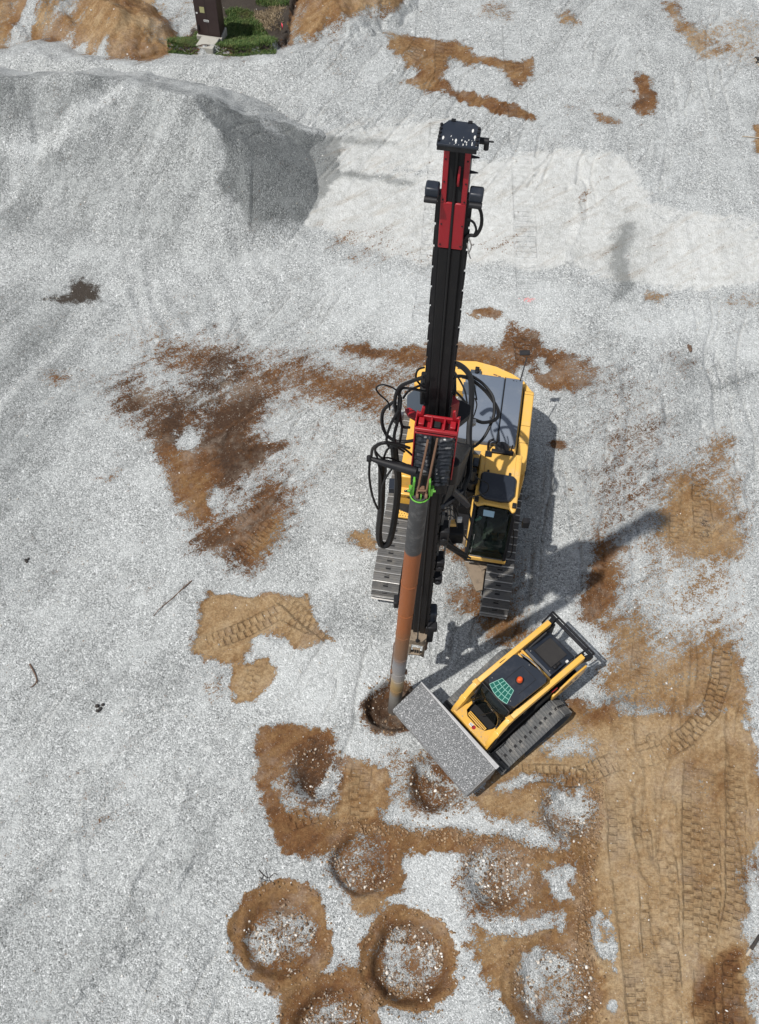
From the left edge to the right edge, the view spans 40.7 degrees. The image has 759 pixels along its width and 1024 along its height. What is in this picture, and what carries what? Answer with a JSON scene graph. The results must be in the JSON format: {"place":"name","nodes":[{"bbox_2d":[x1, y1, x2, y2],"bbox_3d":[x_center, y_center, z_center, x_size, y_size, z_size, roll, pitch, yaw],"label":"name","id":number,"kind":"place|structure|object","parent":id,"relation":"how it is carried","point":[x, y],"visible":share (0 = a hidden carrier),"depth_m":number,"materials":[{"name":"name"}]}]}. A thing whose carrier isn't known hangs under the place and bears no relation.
{"place":"outdoors","nodes":[
{"label":"outdoors","id":0,"kind":"place"},
{"bbox_2d":[166,30,198,54],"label":"grass","id":1,"kind":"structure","parent":0,"point":[180,41],"depth_m":32.84,"materials":[{"name":"green plant"}]},
{"bbox_2d":[256,0,288,6],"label":"grass","id":2,"kind":"structure","parent":0,"point":[274,2],"depth_m":34.43,"materials":[{"name":"green plant"}]},
{"bbox_2d":[0,0,758,1023],"bbox_3d":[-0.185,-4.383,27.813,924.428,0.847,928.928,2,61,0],"label":"ground","id":3,"kind":"structure","parent":0,"point":[214,774],"depth_m":24.46,"materials":[{"name":"grey gravel"}]},
{"bbox_2d":[29,663,37,686],"bbox_3d":[-7.804,3.678,23.111,0.198,0.070,0.596,-10,61,-7],"label":"bent stick","id":4,"kind":"object","parent":3,"relation":"on","point":[30,665],"visible":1,"depth_m":23.12,"materials":[{"name":"wood"}]},
{"bbox_2d":[0,0,193,59],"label":"dirt mound","id":5,"kind":"object","parent":3,"relation":"on","point":[125,31],"visible":0.78,"depth_m":33.27,"materials":[{"name":"soil"}]},
{"bbox_2d":[95,703,103,712],"bbox_3d":[-6.224,4.348,22.733,0.204,0.115,0.228,2,61,0],"label":"charcoal lump","id":6,"kind":"object","parent":3,"relation":"on","point":[99,708],"visible":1,"depth_m":22.72,"materials":[{"name":"brown wood"}]},
{"bbox_2d":[0,66,325,258],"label":"gravel heap","id":7,"kind":"object","parent":3,"relation":"on","point":[240,151],"visible":0.93,"depth_m":29.76,"materials":[{"name":"gravel"}]},
{"bbox_2d":[153,580,191,615],"bbox_3d":[-4.857,2.000,23.995,0.084,0.117,1.210,40,67,19],"label":"thin branch","id":8,"kind":"object","parent":3,"relation":"on","point":[174,596],"visible":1,"depth_m":23.97,"materials":[{"name":"brown plant"}]},
{"bbox_2d":[196,36,219,53],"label":"concrete slab","id":9,"kind":"structure","parent":3,"relation":"on","point":[208,41],"depth_m":32.86,"materials":[{"name":"beige concrete"}]},
{"bbox_2d":[193,0,226,40],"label":"utility cabinet","id":10,"kind":"object","parent":3,"relation":"on","point":[209,18],"visible":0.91,"depth_m":32.57,"materials":[{"name":"brown paint"}]},
{"bbox_2d":[0,27,428,132],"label":"gravel berm","id":11,"kind":"structure","parent":3,"relation":"on","point":[394,58],"depth_m":32.42,"materials":[{"name":"gravel"}]},
{"bbox_2d":[214,6,278,56],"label":"grass","id":12,"kind":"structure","parent":3,"relation":"on","point":[238,36],"depth_m":33.52,"materials":[{"name":"green plant"}]},
{"bbox_2d":[250,4,285,31],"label":"dry grass","id":13,"kind":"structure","parent":3,"relation":"on","point":[261,17],"depth_m":33.99,"materials":[{"name":"brown plant"}]},
{"bbox_2d":[259,870,276,885],"bbox_3d":[-2.285,7.480,20.922,0.401,0.098,0.340,2,61,0],"label":"black twig","id":14,"kind":"object","parent":3,"relation":"on","point":[265,876],"visible":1,"depth_m":20.96,"materials":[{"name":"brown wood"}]},
{"bbox_2d":[263,0,418,44],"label":"dirt mound","id":15,"kind":"object","parent":3,"relation":"on","point":[309,21],"visible":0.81,"depth_m":33.68,"materials":[{"name":"soil"}]},
{"bbox_2d":[226,675,610,1023],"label":"soil clods","id":16,"kind":"object","parent":3,"relation":"on","point":[594,798],"visible":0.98,"depth_m":21.04,"materials":[{"name":"brown soil"}]},
{"bbox_2d":[244,689,594,1023],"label":"pit rubble","id":17,"kind":"object","parent":3,"relation":"on","point":[420,950],"visible":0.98,"depth_m":20.66,"materials":[{"name":"gravel"}]},
{"bbox_2d":[367,118,533,656],"bbox_3d":[1.784,-2.751,18.218,3.265,14.976,8.027,8,61,4],"label":"drilling rig","id":18,"kind":"object","parent":3,"relation":"on","point":[458,447],"visible":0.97,"depth_m":19.14,"materials":[{"name":"metal"}]},
{"bbox_2d":[388,487,428,714],"bbox_3d":[0.466,2.127,19.147,0.493,9.456,0.316,-38,68,-20],"label":"drill casing","id":19,"kind":"object","parent":18,"relation":"attached to","point":[417,515],"visible":0.98,"depth_m":17.75,"materials":[{"name":"metal"}]},
{"bbox_2d":[465,495,511,546],"bbox_3d":[2.541,0.040,23.283,0.946,0.750,1.500,8,61,4],"label":"cab door","id":20,"kind":"structure","parent":18,"relation":"in","point":[471,509],"depth_m":23.01,"materials":[{"name":"yellow paint"}]},
{"bbox_2d":[517,391,533,497],"bbox_3d":[3.371,-1.641,24.193,0.260,1.163,2.400,8,61,4],"label":"side door","id":21,"kind":"structure","parent":18,"relation":"in","point":[526,415],"depth_m":23.68,"materials":[{"name":"yellow paint"}]},
{"bbox_2d":[393,611,594,796],"bbox_3d":[2.612,3.818,21.883,4.036,2.230,2.450,-36,67,-19],"label":"tracked loader","id":22,"kind":"object","parent":3,"relation":"on","point":[508,707],"visible":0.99,"depth_m":21.72,"materials":[{"name":"metal"}]},
{"bbox_2d":[393,683,493,796],"bbox_3d":[1.337,4.777,21.515,0.758,0.467,2.360,-36,67,-19],"label":"gravel load","id":23,"kind":"object","parent":22,"relation":"in","point":[453,749],"visible":1,"depth_m":21.40},
{"bbox_2d":[474,684,507,726],"bbox_3d":[2.306,4.023,21.228,0.180,0.812,0.780,-36,67,-19],"label":"front window","id":24,"kind":"structure","parent":22,"relation":"in","point":[484,699],"depth_m":21.22,"materials":[{"name":"clear glass"}]},
{"bbox_2d":[472,682,509,720],"bbox_3d":[2.259,4.059,21.227,0.300,0.880,0.835,-36,67,-19],"label":"front window frame","id":25,"kind":"structure","parent":22,"relation":"in","point":[481,682],"depth_m":21.01,"materials":[{"name":"black metal"}]},
{"bbox_2d":[534,691,551,709],"bbox_3d":[3.472,3.999,21.725,0.500,0.300,0.020,-36,67,-19],"label":"side inspection door","id":26,"kind":"structure","parent":22,"relation":"in","point":[545,698],"depth_m":21.66,"materials":[{"name":"black metal"}]},
{"bbox_2d":[0,1,758,1022],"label":"scattered stones","id":27,"kind":"object","parent":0,"point":[360,507],"visible":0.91,"depth_m":25.92,"materials":[{"name":"stone"}]},
{"bbox_2d":[745,934,758,955],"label":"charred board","id":28,"kind":"object","parent":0,"point":[753,944],"visible":1,"depth_m":20.40,"materials":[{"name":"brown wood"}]}
]}

